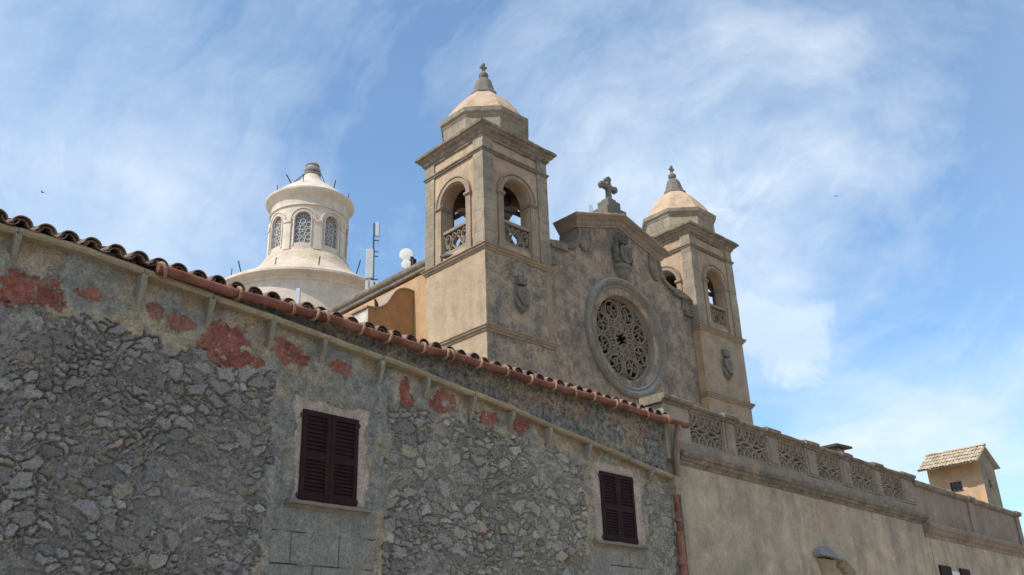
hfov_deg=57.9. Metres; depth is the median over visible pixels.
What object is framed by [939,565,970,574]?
window
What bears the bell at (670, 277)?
hanging from the church
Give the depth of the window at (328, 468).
13.31 m
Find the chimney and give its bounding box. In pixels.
[822,443,852,451]
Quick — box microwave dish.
[399,248,415,268]
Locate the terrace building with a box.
[639,392,1023,574]
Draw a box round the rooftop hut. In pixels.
[917,443,1002,507]
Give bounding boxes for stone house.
[0,209,689,574]
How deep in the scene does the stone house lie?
12.82 m
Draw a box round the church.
[225,63,755,439]
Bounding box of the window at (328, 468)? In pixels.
[284,409,370,517]
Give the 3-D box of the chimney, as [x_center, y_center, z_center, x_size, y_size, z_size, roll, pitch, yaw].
[9.669,5.710,27.493,0.804,1.984,1.054,-22,-31,39]
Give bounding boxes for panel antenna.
[295,288,300,303]
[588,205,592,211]
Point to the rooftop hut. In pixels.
(968, 470)
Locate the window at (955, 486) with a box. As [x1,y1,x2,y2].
[950,481,963,491]
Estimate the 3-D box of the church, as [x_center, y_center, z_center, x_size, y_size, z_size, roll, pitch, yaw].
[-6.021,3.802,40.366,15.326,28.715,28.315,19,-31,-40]
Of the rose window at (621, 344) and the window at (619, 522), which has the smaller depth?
the window at (619, 522)
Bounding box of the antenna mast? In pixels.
[365,222,379,289]
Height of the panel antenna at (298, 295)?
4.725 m
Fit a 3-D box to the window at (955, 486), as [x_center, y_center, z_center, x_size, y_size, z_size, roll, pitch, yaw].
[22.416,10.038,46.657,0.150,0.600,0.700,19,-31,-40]
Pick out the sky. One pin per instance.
(882, 318)
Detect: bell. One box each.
[453,189,519,219]
[666,275,712,296]
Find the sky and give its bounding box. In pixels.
[0,0,1023,535]
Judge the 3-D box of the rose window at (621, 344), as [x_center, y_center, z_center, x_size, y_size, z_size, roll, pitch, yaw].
[3.660,1.757,31.239,4.143,4.247,0.842,19,-31,-40]
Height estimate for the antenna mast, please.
3.760 m
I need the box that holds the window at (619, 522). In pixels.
[593,471,647,551]
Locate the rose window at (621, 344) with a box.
[585,277,666,398]
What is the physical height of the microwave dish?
1.975 m

